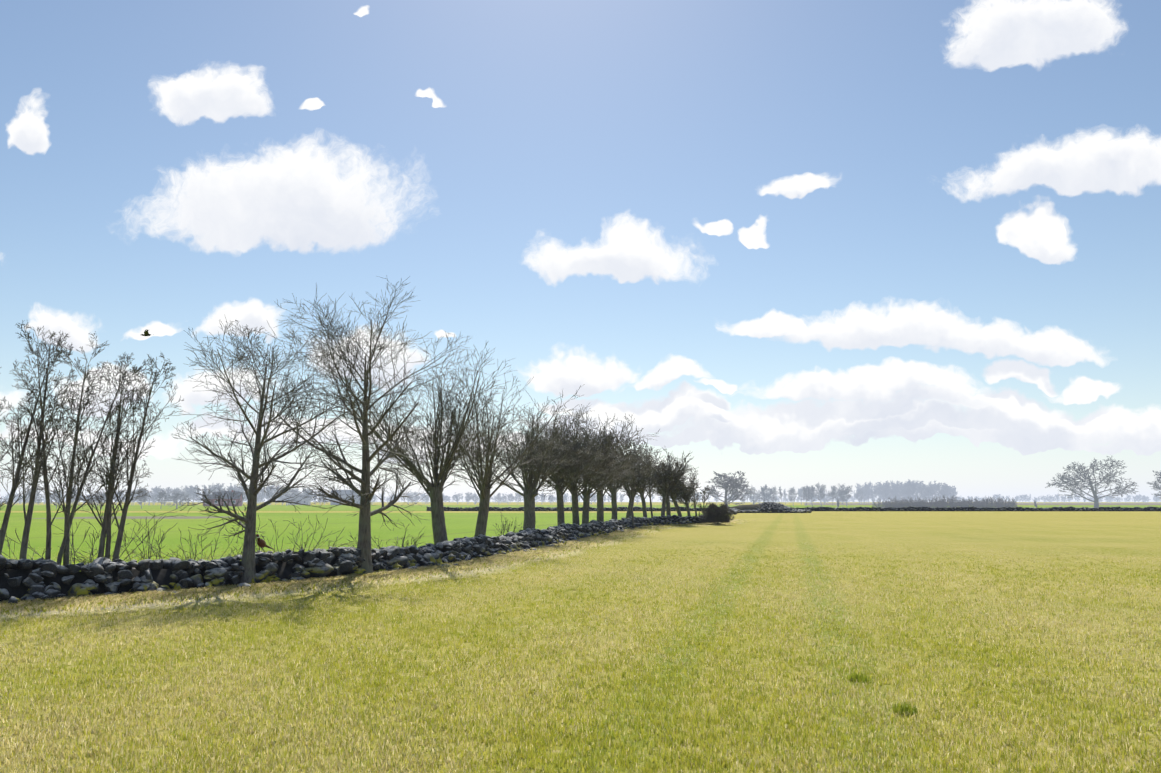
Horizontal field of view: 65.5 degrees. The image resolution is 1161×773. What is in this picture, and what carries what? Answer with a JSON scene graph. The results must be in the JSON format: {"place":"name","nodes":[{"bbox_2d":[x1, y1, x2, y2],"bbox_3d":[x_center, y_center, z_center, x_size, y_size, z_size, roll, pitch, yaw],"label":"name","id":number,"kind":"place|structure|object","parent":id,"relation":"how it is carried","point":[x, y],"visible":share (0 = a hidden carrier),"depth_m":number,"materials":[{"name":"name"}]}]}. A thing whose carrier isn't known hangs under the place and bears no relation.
{"place":"outdoors","nodes":[
{"label":"outdoors","id":0,"kind":"place"},
{"bbox_2d":[32,516,244,518],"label":"green crop field","id":1,"kind":"structure","parent":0,"point":[165,517],"depth_m":101.17,"materials":[{"name":"green plant"}]},
{"bbox_2d":[141,329,150,335],"bbox_3d":[-26.760,-3.257,55.782,0.741,0.322,1.228,0,-7,3],"label":"bird","id":2,"kind":"object","parent":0,"point":[146,333],"visible":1,"depth_m":55.62},
{"bbox_2d":[202,495,211,505],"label":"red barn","id":3,"kind":"structure","parent":0,"point":[209,496],"depth_m":365.86,"materials":[{"name":"grey"}]},
{"bbox_2d":[288,495,309,504],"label":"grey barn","id":4,"kind":"structure","parent":0,"point":[304,502],"depth_m":528.96,"materials":[{"name":"grey"}]},
{"bbox_2d":[0,519,755,620],"bbox_3d":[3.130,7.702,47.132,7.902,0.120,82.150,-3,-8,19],"label":"dry grass","id":5,"kind":"structure","parent":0,"point":[132,598],"depth_m":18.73,"materials":[{"name":"beige plant"}]},
{"bbox_2d":[0,502,1160,772],"bbox_3d":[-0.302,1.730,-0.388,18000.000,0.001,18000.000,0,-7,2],"label":"pasture","id":6,"kind":"structure","parent":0,"point":[1138,534],"depth_m":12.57,"materials":[{"name":"green plant"}]},
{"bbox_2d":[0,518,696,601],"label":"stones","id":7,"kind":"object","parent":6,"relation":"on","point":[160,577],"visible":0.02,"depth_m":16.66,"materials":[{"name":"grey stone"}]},
{"bbox_2d":[256,534,274,551],"bbox_3d":[-6.754,3.343,19.368,0.148,0.378,0.690,-2,-8,16],"label":"bird","id":8,"kind":"object","parent":7,"relation":"on","point":[262,543],"visible":1,"depth_m":19.17,"materials":[{"name":"brown"}]},
{"bbox_2d":[330,490,370,504],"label":"grey barn","id":9,"kind":"structure","parent":6,"relation":"on","point":[337,491],"depth_m":498.03,"materials":[{"name":"grey"}]},
{"bbox_2d":[0,275,709,583],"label":"tree row","id":10,"kind":"object","parent":6,"relation":"on","point":[598,465],"visible":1,"depth_m":20.93,"materials":[{"name":"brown plant"}]},
{"bbox_2d":[0,513,729,564],"bbox_3d":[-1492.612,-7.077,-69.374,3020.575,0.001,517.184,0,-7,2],"label":"field crop","id":11,"kind":"object","parent":6,"relation":"on","point":[460,525],"visible":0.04,"depth_m":55.71,"materials":[{"name":"green plant"}]},
{"bbox_2d":[1,500,733,572],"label":"shrubs","id":12,"kind":"object","parent":6,"relation":"on","point":[714,514],"depth_m":19.36,"materials":[{"name":"brown plant"}]},
{"bbox_2d":[0,509,737,604],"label":"stone wall","id":13,"kind":"structure","parent":6,"relation":"on","point":[218,572],"depth_m":19.53,"materials":[{"name":"grey stone"}]},
{"bbox_2d":[255,552,271,557],"bbox_3d":[-6.794,3.612,19.193,0.458,0.174,0.248,0,-7,2],"label":"stone","id":14,"kind":"object","parent":13,"relation":"on","point":[264,554],"visible":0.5,"depth_m":19.14,"materials":[{"name":"grey stone"}]},
{"bbox_2d":[0,479,1160,508],"bbox_3d":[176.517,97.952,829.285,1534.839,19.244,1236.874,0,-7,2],"label":"distant tree line","id":15,"kind":"object","parent":6,"relation":"on","point":[909,489],"visible":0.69,"depth_m":585.18,"materials":[{"name":"grey plant"}]},
{"bbox_2d":[0,505,1160,510],"bbox_3d":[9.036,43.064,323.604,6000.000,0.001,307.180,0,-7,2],"label":"field crop","id":16,"kind":"object","parent":6,"relation":"on","point":[241,508],"visible":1,"depth_m":335.06,"materials":[{"name":"green plant"}]},
{"bbox_2d":[211,490,243,505],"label":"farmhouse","id":17,"kind":"object","parent":16,"relation":"on","point":[234,499],"visible":0.67,"depth_m":348.99,"materials":[{"name":"grey"}]},
{"bbox_2d":[698,456,1160,507],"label":"trees","id":18,"kind":"object","parent":16,"relation":"on","point":[736,483],"visible":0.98,"depth_m":179.16,"materials":[{"name":"plant"}]},
{"bbox_2d":[873,495,1017,508],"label":"hedge","id":19,"kind":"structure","parent":16,"relation":"on","point":[943,503],"depth_m":169.63,"materials":[{"name":"plant"}]},
{"bbox_2d":[729,504,797,512],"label":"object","id":20,"kind":"structure","parent":6,"relation":"on","point":[751,507],"depth_m":142.86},
{"bbox_2d":[727,501,811,512],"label":"stone heap","id":21,"kind":"object","parent":6,"relation":"on","point":[781,507],"visible":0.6,"depth_m":142.13,"materials":[{"name":"grey stone"}]},
{"bbox_2d":[426,506,1160,510],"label":"hedgerow","id":22,"kind":"object","parent":6,"relation":"on","point":[635,508],"depth_m":168.56,"materials":[{"name":"green plant"}]},
{"bbox_2d":[804,503,1160,504],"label":"ploughed field","id":23,"kind":"structure","parent":6,"relation":"on","point":[1015,503],"depth_m":737.60,"materials":[{"name":"soil"}]},
{"bbox_2d":[0,0,1160,501],"label":"sky","id":24,"kind":"structure","parent":0,"point":[795,243],"materials":[{"name":"blue"}]}
]}

